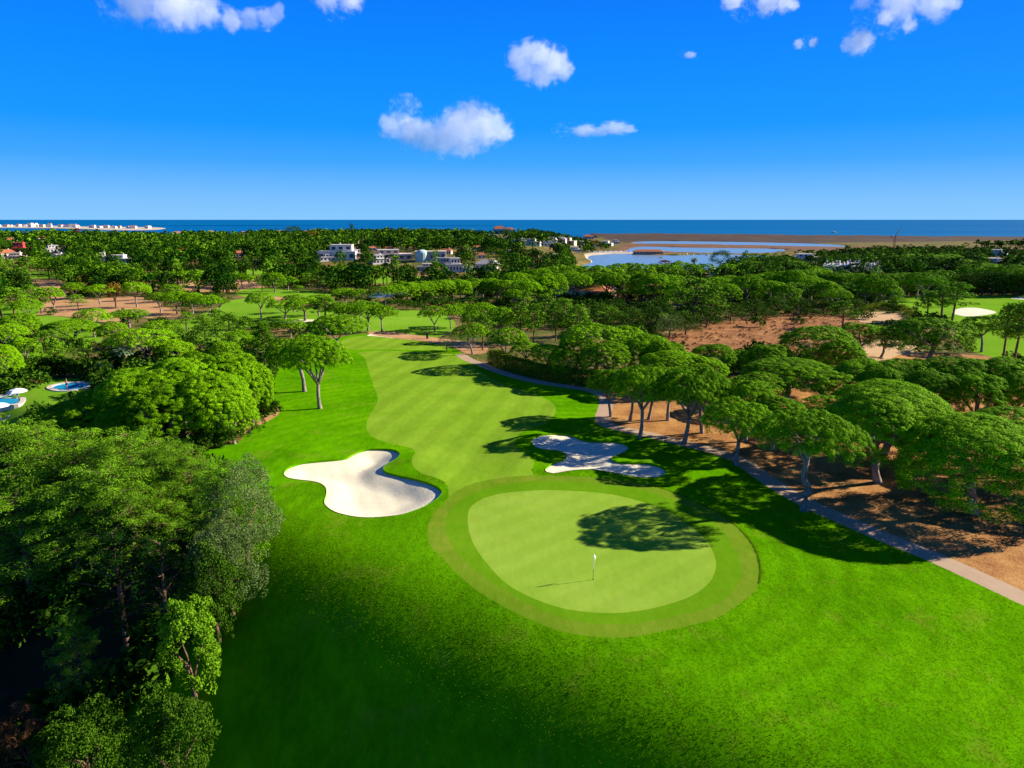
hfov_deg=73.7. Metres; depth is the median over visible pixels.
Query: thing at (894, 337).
stone pine
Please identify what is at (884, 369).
stone pine
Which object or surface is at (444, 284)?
stone pine
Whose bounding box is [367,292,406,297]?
pond water
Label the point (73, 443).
maritime pine
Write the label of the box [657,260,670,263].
rust coloured tree
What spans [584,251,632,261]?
beach
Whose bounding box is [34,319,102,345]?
stone pine
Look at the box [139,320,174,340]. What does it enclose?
stone pine
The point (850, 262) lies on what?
terrace house
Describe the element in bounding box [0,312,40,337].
stone pine
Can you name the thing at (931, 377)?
stone pine
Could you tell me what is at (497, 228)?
hotel
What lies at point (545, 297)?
maritime pine
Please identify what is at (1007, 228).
sea
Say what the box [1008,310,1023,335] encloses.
maritime pine
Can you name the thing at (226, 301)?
stone pine
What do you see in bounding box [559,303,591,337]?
maritime pine
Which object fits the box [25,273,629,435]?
dirt ground
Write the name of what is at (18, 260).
maritime pine
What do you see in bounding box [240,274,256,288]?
stone pine
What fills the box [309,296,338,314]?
maritime pine
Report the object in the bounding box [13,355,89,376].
hedge
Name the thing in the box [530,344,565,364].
stone pine
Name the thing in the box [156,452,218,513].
maritime pine
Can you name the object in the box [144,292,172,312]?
stone pine
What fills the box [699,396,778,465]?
stone pine
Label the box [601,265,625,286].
stone pine
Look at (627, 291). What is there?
stone pine
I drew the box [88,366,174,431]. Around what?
stone pine
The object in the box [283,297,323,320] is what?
stone pine
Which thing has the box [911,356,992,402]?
stone pine
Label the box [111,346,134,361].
palm tree
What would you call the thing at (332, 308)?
stone pine
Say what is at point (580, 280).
stone pine
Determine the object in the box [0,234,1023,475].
ground
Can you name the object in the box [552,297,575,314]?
maritime pine
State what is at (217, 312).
maritime pine
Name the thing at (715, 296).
maritime pine
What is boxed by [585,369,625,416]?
stone pine
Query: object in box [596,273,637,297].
stone pine
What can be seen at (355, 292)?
stone pine
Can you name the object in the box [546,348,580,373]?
stone pine
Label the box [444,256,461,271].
villa
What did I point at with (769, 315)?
shrub
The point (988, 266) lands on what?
stone pine
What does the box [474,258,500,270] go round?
villa
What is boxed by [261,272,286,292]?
stone pine
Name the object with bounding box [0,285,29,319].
maritime pine
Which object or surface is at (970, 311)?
bunker sand
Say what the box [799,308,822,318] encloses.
shrub
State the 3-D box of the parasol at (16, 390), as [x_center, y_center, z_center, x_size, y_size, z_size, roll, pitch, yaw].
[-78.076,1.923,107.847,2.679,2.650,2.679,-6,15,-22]
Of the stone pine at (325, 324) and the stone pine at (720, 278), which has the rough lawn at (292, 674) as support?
the stone pine at (325, 324)
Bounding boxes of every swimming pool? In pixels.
[0,396,25,411]
[46,381,90,391]
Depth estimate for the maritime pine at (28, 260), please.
412.40 m
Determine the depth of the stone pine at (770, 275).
261.62 m
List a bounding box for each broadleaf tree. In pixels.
[41,693,131,767]
[113,680,221,767]
[166,325,223,355]
[176,536,249,644]
[285,226,301,233]
[314,276,334,290]
[605,311,631,325]
[618,307,650,329]
[630,305,666,328]
[646,300,678,325]
[671,310,705,334]
[690,305,726,326]
[708,250,732,265]
[713,302,748,320]
[738,299,768,316]
[760,296,794,313]
[786,298,814,314]
[808,298,834,314]
[839,298,868,314]
[941,272,980,293]
[958,271,993,293]
[966,271,1002,294]
[976,272,1010,294]
[984,271,1023,294]
[998,272,1023,295]
[1007,274,1023,290]
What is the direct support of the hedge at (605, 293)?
on the ground at (544, 335)
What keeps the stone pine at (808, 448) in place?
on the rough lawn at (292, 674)
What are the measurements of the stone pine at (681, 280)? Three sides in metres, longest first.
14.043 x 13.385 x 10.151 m
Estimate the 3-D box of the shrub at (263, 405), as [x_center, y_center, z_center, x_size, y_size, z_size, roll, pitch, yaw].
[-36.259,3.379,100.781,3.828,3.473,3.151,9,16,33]
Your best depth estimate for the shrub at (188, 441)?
82.36 m
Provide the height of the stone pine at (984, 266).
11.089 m
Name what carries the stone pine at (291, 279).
on the fairway at (407, 321)
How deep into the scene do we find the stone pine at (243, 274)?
322.63 m
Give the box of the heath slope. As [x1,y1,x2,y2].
[666,313,874,357]
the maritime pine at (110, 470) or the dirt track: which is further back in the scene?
the dirt track
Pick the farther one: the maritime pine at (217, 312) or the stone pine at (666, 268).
the stone pine at (666, 268)
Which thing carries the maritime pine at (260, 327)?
on the rough lawn at (292, 674)
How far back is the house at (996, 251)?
892.23 m
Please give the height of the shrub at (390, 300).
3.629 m
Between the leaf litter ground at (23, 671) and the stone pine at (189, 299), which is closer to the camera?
the leaf litter ground at (23, 671)
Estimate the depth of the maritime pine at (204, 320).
159.19 m
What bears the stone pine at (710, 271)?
on the ground at (544, 335)
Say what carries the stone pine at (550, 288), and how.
on the ground at (544, 335)
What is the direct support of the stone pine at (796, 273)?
on the ground at (544, 335)
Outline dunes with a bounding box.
[591,233,1023,243]
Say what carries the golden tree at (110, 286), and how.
on the dirt ground at (63, 308)
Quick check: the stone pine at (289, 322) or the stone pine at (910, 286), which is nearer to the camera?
the stone pine at (289, 322)
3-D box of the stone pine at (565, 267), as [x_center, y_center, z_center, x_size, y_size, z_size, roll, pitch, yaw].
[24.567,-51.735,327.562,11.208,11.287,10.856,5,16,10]
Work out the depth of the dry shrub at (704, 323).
186.71 m
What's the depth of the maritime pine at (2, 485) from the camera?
70.37 m
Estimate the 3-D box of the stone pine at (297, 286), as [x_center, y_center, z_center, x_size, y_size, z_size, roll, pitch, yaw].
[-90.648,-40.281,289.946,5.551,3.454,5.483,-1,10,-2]
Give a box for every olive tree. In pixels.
[185,512,270,617]
[201,453,285,563]
[438,331,456,350]
[655,314,683,336]
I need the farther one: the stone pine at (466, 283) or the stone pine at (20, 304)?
the stone pine at (466, 283)
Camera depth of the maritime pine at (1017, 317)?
134.01 m
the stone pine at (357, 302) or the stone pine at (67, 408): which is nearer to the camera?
the stone pine at (67, 408)
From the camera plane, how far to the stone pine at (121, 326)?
155.77 m
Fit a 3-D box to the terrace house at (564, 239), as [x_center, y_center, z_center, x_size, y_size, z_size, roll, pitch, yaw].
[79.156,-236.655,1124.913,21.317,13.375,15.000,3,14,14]
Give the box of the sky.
[0,0,1023,219]
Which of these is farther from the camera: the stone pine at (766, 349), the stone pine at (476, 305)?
the stone pine at (476, 305)
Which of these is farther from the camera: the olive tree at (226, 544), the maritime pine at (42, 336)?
the maritime pine at (42, 336)
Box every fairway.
[0,268,1023,424]
[341,336,452,349]
[358,351,555,496]
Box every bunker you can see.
[284,449,441,517]
[531,433,665,477]
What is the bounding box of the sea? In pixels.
[0,220,1023,237]
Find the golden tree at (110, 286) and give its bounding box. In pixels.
[104,281,121,306]
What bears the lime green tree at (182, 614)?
on the rough lawn at (292, 674)
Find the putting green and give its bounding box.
[468,490,715,612]
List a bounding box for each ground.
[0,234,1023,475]
[0,469,214,767]
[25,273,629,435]
[596,353,1023,590]
[856,312,925,360]
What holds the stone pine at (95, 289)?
on the dirt ground at (63, 308)
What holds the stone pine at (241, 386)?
on the ground at (544, 335)
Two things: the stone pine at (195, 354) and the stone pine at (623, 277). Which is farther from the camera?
the stone pine at (623, 277)
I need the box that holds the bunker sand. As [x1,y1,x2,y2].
[275,297,1023,337]
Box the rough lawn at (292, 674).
[56,334,1023,767]
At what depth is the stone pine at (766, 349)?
118.34 m
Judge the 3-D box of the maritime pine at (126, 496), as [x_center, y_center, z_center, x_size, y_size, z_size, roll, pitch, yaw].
[-36.050,13.799,65.598,11.215,9.053,10.972,-7,15,-28]
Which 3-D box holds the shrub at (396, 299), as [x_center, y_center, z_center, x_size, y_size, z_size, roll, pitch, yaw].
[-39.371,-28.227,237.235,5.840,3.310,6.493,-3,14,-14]
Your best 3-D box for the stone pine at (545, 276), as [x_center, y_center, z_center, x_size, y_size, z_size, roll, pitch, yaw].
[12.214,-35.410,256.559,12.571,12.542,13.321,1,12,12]
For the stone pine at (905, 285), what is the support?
on the fairway at (407, 321)
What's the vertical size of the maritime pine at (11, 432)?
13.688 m
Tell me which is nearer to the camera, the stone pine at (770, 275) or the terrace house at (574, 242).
the stone pine at (770, 275)
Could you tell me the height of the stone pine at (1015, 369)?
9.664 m
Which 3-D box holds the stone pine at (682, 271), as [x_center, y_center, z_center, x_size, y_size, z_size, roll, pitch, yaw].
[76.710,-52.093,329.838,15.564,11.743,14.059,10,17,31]
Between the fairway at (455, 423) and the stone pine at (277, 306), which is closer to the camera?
the fairway at (455, 423)
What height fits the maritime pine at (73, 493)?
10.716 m
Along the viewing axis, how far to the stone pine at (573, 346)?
124.06 m
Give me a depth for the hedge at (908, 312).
225.04 m
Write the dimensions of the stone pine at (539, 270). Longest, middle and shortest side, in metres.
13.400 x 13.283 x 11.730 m
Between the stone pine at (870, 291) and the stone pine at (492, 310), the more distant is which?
the stone pine at (870, 291)
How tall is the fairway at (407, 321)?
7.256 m
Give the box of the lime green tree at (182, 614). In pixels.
[155,593,221,700]
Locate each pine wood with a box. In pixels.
[0,228,1023,294]
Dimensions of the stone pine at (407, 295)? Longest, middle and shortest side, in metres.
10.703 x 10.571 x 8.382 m
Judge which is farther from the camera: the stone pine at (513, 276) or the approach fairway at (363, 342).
the stone pine at (513, 276)
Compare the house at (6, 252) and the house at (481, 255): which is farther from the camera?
the house at (6, 252)
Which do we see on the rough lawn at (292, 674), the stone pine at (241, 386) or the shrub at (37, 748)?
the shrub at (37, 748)
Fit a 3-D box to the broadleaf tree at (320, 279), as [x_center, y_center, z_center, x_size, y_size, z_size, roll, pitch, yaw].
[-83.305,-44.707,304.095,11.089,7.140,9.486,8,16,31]
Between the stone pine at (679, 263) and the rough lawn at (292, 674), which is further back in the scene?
the stone pine at (679, 263)
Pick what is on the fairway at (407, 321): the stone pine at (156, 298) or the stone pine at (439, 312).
the stone pine at (439, 312)
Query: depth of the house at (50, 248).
715.17 m
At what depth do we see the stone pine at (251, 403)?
84.87 m
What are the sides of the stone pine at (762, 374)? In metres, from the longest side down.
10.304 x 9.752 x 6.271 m
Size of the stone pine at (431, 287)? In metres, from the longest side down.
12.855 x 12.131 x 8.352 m
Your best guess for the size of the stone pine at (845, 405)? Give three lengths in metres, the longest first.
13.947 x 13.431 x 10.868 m
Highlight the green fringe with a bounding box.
[445,481,740,624]
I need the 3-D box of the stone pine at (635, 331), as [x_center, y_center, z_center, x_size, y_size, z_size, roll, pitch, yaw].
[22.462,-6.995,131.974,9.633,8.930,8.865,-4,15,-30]
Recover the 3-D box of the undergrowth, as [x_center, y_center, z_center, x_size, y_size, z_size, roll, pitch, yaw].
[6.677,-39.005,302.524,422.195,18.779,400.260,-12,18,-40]
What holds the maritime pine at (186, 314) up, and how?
on the fairway at (407, 321)
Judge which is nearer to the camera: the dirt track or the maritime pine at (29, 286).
the dirt track
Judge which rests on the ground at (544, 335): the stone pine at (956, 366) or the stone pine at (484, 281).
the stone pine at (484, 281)
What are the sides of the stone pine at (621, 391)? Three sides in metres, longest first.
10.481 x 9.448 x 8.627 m
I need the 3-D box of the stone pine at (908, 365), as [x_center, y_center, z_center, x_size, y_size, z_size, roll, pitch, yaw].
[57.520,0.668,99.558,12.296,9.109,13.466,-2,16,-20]
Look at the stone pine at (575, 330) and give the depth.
123.17 m
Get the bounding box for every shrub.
[0,701,52,767]
[26,721,104,767]
[161,439,191,453]
[187,431,213,449]
[192,597,233,643]
[210,425,237,446]
[235,410,265,433]
[258,398,279,412]
[380,298,394,305]
[394,298,402,305]
[398,299,413,306]
[405,301,424,309]
[422,298,437,305]
[434,297,448,304]
[461,299,475,304]
[474,298,492,303]
[494,300,508,306]
[506,302,519,308]
[696,320,710,327]
[760,309,779,317]
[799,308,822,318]
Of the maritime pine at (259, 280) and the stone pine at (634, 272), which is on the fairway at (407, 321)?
the maritime pine at (259, 280)
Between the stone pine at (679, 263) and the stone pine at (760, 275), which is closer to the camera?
the stone pine at (760, 275)
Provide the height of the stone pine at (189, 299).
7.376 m
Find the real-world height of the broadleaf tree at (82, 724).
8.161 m
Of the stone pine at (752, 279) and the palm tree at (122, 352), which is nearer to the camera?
the palm tree at (122, 352)
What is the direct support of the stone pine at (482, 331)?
on the ground at (544, 335)
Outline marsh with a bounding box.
[610,244,1022,252]
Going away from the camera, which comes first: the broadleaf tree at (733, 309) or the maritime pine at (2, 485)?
the maritime pine at (2, 485)
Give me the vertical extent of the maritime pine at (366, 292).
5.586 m
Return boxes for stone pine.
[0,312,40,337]
[0,323,29,342]
[0,344,25,375]
[4,336,42,360]
[9,298,44,315]
[25,400,93,437]
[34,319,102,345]
[37,286,65,312]
[42,421,84,447]
[56,387,138,438]
[59,282,86,293]
[70,308,113,336]
[82,284,115,304]
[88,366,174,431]
[89,405,166,444]
[96,321,129,344]
[101,328,182,361]
[109,309,150,327]
[118,381,209,440]
[119,282,152,306]
[128,357,222,434]
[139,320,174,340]
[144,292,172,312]
[153,339,195,359]
[157,284,185,293]
[160,291,191,313]
[168,350,224,400]
[168,370,251,443]
[176,292,206,313]
[189,294,222,315]
[199,352,264,408]
[203,393,259,443]
[208,341,243,354]
[214,297,229,309]
[221,329,253,344]
[230,362,274,422]
[232,273,249,288]
[238,336,268,349]
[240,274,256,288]
[244,292,275,317]
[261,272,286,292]
[261,332,337,391]
[264,300,303,318]
[272,319,307,337]
[275,335,353,408]
[276,276,297,290]
[280,294,302,311]
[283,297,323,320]
[292,285,304,292]
[302,294,334,315]
[305,314,370,346]
[325,301,349,314]
[329,288,359,302]
[333,303,365,323]
[342,288,367,299]
[346,300,369,322]
[347,301,386,330]
[366,305,398,331]
[367,285,398,304]
[383,283,408,298]
[395,281,420,298]
[403,282,429,296]
[409,281,439,298]
[417,305,447,331]
[423,281,441,296]
[428,280,452,300]
[430,280,458,294]
[439,279,467,299]
[442,304,462,329]
[447,302,479,323]
[450,280,472,298]
[450,322,488,353]
[458,279,480,298]
[460,310,484,340]
[463,302,495,322]
[468,278,485,295]
[478,278,501,296]
[481,280,510,298]
[483,327,528,363]
[484,307,515,339]
[489,279,518,294]
[500,288,525,301]
[501,272,531,284]
[509,340,542,361]
[511,278,542,303]
[516,269,539,277]
[521,275,550,300]
[526,268,551,276]
[526,281,553,299]
[529,273,560,304]
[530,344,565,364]
[541,266,567,276]
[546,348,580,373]
[548,272,568,299]
[552,270,578,285]
[555,264,573,280]
[557,321,640,369]
[558,335,593,372]
[560,272,594,295]
[567,264,586,270]
[575,272,602,289]
[577,266,600,272]
[579,342,635,382]
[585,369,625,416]
[588,265,611,276]
[588,271,624,291]
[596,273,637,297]
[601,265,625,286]
[605,325,647,366]
[605,365,651,420]
[607,364,681,438]
[610,263,631,273]
[611,334,669,366]
[616,288,639,301]
[617,271,635,289]
[618,270,648,287]
[622,263,642,270]
[623,362,666,419]
[626,263,657,280]
[629,272,653,300]
[629,285,660,301]
[638,273,670,298]
[638,339,685,366]
[638,350,713,376]
[643,263,664,272]
[644,285,676,296]
[648,366,695,420]
[650,275,678,298]
[650,365,730,443]
[654,263,678,274]
[657,264,686,274]
[664,281,693,308]
[670,261,693,275]
[670,275,687,297]
[677,372,738,433]
[681,263,704,285]
[686,357,729,377]
[690,343,737,373]
[691,263,718,277]
[694,276,738,291]
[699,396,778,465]
[711,283,742,301]
[713,263,740,276]
[713,275,750,301]
[716,379,781,441]
[724,350,760,371]
[730,274,766,301]
[730,371,790,397]
[734,278,764,296]
[738,357,834,398]
[741,395,813,450]
[743,344,792,372]
[750,408,875,511]
[751,280,784,303]
[752,274,774,293]
[757,272,785,294]
[762,270,798,283]
[771,284,802,300]
[771,364,863,406]
[775,269,806,294]
[778,325,859,365]
[788,269,818,293]
[796,277,831,304]
[801,395,890,422]
[802,265,821,279]
[804,266,832,271]
[809,269,832,283]
[809,281,842,301]
[817,272,855,291]
[817,387,953,483]
[818,288,853,302]
[818,341,868,367]
[827,358,895,394]
[829,270,859,289]
[835,378,953,454]
[836,322,887,347]
[841,273,880,295]
[852,283,881,301]
[854,274,898,304]
[854,366,920,400]
[861,325,909,357]
[862,358,959,392]
[865,284,904,301]
[879,273,920,296]
[882,317,983,359]
[882,415,975,458]
[889,272,927,296]
[891,254,923,256]
[891,411,1023,524]
[893,276,924,296]
[898,369,969,411]
[899,272,949,295]
[899,273,934,298]
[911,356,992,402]
[913,255,955,258]
[922,269,964,291]
[924,253,963,256]
[940,371,1013,414]
[941,259,974,267]
[949,356,1023,405]
[953,263,999,278]
[960,264,1010,279]
[961,316,1014,351]
[975,405,1023,468]
[983,370,1023,415]
[984,420,1023,452]
[990,264,1023,288]
[998,268,1023,292]
[998,358,1023,397]
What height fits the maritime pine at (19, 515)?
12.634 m
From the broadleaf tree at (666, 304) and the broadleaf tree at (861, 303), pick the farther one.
the broadleaf tree at (861, 303)
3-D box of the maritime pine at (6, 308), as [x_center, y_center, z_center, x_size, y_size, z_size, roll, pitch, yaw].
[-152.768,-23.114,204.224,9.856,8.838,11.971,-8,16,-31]
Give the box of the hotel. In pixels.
[493,226,504,233]
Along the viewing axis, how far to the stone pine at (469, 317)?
158.17 m
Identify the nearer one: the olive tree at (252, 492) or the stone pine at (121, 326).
the olive tree at (252, 492)
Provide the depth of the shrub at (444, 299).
241.26 m
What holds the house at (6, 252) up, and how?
on the ground at (544, 335)
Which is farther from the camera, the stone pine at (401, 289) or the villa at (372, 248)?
the villa at (372, 248)
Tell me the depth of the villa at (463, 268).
440.76 m
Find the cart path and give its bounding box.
[455,354,1023,604]
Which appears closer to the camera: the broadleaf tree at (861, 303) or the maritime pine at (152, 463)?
the maritime pine at (152, 463)
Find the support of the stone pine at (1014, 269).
on the ground at (544, 335)
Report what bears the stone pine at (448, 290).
on the ground at (544, 335)
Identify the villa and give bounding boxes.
[316,243,356,259]
[318,254,338,261]
[369,246,376,250]
[371,253,390,264]
[374,248,412,260]
[414,249,445,261]
[417,261,432,270]
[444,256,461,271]
[462,264,473,271]
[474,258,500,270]
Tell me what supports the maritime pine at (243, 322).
on the ground at (544, 335)
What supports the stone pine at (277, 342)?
on the rough lawn at (292, 674)
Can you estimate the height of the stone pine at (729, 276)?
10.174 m
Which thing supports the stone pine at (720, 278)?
on the ground at (544, 335)
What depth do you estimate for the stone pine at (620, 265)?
337.04 m
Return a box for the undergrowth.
[0,270,1023,767]
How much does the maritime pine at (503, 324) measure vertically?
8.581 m
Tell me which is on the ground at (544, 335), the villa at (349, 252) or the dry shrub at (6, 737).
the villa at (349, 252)
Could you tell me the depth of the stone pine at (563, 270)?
323.45 m
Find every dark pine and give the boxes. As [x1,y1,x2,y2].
[49,516,175,650]
[105,527,204,631]
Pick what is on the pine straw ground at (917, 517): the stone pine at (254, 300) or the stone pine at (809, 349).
the stone pine at (809, 349)
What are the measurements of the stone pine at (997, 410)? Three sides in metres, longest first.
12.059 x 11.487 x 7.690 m
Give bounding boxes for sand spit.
[0,225,165,229]
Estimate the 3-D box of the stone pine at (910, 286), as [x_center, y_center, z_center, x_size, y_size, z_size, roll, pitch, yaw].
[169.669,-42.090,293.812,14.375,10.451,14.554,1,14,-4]
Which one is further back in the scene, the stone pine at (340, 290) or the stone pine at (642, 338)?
the stone pine at (340, 290)
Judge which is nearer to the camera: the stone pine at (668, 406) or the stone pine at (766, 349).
the stone pine at (668, 406)
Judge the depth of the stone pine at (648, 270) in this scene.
318.93 m
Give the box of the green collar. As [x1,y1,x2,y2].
[428,475,759,637]
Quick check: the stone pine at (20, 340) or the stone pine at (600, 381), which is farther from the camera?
the stone pine at (20, 340)
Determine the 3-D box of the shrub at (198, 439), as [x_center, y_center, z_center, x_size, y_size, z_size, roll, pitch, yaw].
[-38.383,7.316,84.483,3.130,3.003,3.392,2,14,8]
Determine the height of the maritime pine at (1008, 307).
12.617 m
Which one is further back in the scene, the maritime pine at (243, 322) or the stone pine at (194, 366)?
the maritime pine at (243, 322)
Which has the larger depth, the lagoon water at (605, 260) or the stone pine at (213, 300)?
the lagoon water at (605, 260)
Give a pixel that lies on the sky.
(110, 109)
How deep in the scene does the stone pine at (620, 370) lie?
96.21 m
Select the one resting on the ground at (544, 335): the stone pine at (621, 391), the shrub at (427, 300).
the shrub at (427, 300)
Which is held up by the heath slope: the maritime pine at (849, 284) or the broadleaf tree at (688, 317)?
the broadleaf tree at (688, 317)
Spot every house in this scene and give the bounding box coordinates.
[0,248,15,258]
[8,251,26,259]
[11,241,27,253]
[44,244,59,252]
[105,253,128,262]
[233,250,245,256]
[435,256,451,262]
[442,248,452,253]
[477,252,485,258]
[525,239,540,246]
[541,241,551,247]
[557,284,613,298]
[558,236,566,243]
[567,238,576,245]
[570,247,582,252]
[583,235,593,238]
[612,239,619,243]
[795,253,819,260]
[822,260,838,269]
[837,260,848,271]
[848,259,862,272]
[864,260,877,273]
[990,257,1002,263]
[991,248,1007,255]
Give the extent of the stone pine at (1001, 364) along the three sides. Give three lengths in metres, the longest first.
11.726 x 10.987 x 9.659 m
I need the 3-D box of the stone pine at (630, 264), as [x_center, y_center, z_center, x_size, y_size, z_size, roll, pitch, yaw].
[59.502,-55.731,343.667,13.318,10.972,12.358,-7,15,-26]
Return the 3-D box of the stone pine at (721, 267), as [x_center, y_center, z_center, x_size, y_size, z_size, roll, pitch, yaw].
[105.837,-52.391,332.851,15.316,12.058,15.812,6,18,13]
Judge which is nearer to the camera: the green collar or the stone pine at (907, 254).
the green collar
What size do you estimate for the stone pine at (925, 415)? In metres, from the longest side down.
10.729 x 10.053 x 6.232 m
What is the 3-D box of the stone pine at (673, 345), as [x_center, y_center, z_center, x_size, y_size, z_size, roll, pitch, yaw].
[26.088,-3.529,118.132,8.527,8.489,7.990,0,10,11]
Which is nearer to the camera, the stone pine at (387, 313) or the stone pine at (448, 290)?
the stone pine at (387, 313)
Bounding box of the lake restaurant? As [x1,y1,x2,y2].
[632,249,663,254]
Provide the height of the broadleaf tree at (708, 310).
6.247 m
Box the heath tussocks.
[668,312,865,351]
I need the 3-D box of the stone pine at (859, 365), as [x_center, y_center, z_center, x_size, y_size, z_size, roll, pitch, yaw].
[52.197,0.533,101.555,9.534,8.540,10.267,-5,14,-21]
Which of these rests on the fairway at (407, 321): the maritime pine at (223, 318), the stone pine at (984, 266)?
the maritime pine at (223, 318)
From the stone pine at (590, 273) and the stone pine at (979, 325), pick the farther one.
the stone pine at (590, 273)
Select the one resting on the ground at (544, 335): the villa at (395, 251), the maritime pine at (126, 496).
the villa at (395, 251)
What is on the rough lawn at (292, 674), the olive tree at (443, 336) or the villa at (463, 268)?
the olive tree at (443, 336)
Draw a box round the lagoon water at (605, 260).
[582,241,844,268]
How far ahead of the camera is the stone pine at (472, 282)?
273.64 m
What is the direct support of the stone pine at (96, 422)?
on the ground at (544, 335)
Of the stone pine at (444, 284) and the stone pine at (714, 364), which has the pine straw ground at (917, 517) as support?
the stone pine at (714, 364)
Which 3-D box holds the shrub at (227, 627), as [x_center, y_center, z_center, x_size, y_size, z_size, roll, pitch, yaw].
[-24.323,19.609,55.373,2.910,5.203,3.536,-10,17,-36]
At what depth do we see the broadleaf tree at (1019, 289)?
286.02 m
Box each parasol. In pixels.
[0,402,9,417]
[7,388,27,401]
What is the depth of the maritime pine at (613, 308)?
170.85 m
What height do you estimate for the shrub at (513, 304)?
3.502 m
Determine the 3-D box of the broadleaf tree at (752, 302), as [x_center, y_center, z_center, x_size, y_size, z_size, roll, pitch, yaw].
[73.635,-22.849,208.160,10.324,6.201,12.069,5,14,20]
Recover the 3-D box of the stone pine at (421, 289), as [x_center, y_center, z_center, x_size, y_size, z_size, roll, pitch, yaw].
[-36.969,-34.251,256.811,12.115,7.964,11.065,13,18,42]
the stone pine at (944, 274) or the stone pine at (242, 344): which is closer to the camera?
the stone pine at (242, 344)
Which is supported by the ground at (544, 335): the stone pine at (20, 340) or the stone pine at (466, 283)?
the stone pine at (466, 283)
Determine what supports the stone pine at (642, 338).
on the ground at (544, 335)
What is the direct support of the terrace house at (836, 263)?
on the ground at (544, 335)
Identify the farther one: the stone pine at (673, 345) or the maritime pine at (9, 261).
the maritime pine at (9, 261)
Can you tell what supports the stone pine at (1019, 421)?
on the pine straw ground at (917, 517)
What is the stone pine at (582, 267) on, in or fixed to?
on the ground at (544, 335)
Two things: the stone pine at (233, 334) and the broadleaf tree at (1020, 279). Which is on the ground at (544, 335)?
the stone pine at (233, 334)
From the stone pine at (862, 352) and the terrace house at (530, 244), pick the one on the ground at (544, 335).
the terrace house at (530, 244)
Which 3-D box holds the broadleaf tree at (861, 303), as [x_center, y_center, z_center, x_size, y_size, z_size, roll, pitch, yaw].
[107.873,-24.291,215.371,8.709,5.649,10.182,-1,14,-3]
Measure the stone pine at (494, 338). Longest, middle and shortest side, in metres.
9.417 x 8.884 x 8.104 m
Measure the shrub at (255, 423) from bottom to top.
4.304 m
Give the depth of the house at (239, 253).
603.90 m
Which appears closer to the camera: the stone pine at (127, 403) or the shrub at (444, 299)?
the stone pine at (127, 403)
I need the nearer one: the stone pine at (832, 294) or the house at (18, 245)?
the stone pine at (832, 294)
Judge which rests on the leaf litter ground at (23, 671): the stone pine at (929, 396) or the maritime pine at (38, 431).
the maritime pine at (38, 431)
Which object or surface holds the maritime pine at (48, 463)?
on the leaf litter ground at (23, 671)
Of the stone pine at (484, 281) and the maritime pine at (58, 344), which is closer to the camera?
the maritime pine at (58, 344)
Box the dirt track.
[368,331,487,353]
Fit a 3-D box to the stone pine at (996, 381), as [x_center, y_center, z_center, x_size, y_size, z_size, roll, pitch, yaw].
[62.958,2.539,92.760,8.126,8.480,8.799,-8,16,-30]
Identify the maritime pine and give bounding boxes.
[0,258,10,269]
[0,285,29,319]
[0,292,12,316]
[0,412,49,474]
[0,414,70,517]
[0,419,84,512]
[0,447,98,564]
[0,466,51,588]
[0,478,89,608]
[0,478,144,589]
[2,258,20,271]
[8,258,31,268]
[11,427,137,533]
[15,284,38,300]
[16,257,37,274]
[24,330,60,356]
[26,286,50,313]
[29,258,43,275]
[30,437,159,532]
[38,457,173,557]
[41,257,54,275]
[41,607,112,703]
[46,340,68,356]
[65,294,89,309]
[67,423,182,512]
[68,479,193,586]
[75,339,100,369]
[104,449,196,527]
[132,435,210,525]
[132,473,209,539]
[153,319,182,342]
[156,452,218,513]
[174,312,201,331]
[176,457,273,565]
[191,314,221,339]
[199,309,229,334]
[208,312,248,332]
[228,317,256,348]
[239,320,285,365]
[251,274,268,290]
[299,272,317,288]
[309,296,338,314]
[359,290,376,300]
[469,313,497,349]
[486,308,514,328]
[507,305,531,333]
[510,290,537,305]
[522,303,546,342]
[533,293,554,312]
[544,301,566,340]
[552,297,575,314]
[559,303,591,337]
[581,301,621,335]
[600,305,623,323]
[665,275,722,322]
[689,284,728,321]
[778,282,814,299]
[824,299,863,326]
[828,282,866,305]
[913,289,947,311]
[924,284,965,314]
[927,280,980,320]
[986,302,1023,355]
[997,300,1023,357]
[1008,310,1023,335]
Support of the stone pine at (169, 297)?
on the dirt ground at (63, 308)
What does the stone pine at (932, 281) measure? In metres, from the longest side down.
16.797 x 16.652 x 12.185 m
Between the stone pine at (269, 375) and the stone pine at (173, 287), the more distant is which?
the stone pine at (173, 287)
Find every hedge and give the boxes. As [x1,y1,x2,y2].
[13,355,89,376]
[486,348,605,388]
[579,291,629,299]
[859,302,914,317]
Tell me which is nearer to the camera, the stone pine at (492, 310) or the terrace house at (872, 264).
the stone pine at (492, 310)
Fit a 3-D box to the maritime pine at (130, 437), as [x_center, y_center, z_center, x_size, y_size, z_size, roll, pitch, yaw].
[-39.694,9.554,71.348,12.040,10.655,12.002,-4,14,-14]
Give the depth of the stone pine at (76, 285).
276.17 m
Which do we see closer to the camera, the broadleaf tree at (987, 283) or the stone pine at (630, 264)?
the broadleaf tree at (987, 283)
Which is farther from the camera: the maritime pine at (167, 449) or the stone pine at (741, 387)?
the stone pine at (741, 387)
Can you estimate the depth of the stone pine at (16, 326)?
145.99 m
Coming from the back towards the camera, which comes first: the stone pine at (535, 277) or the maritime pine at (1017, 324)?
the stone pine at (535, 277)

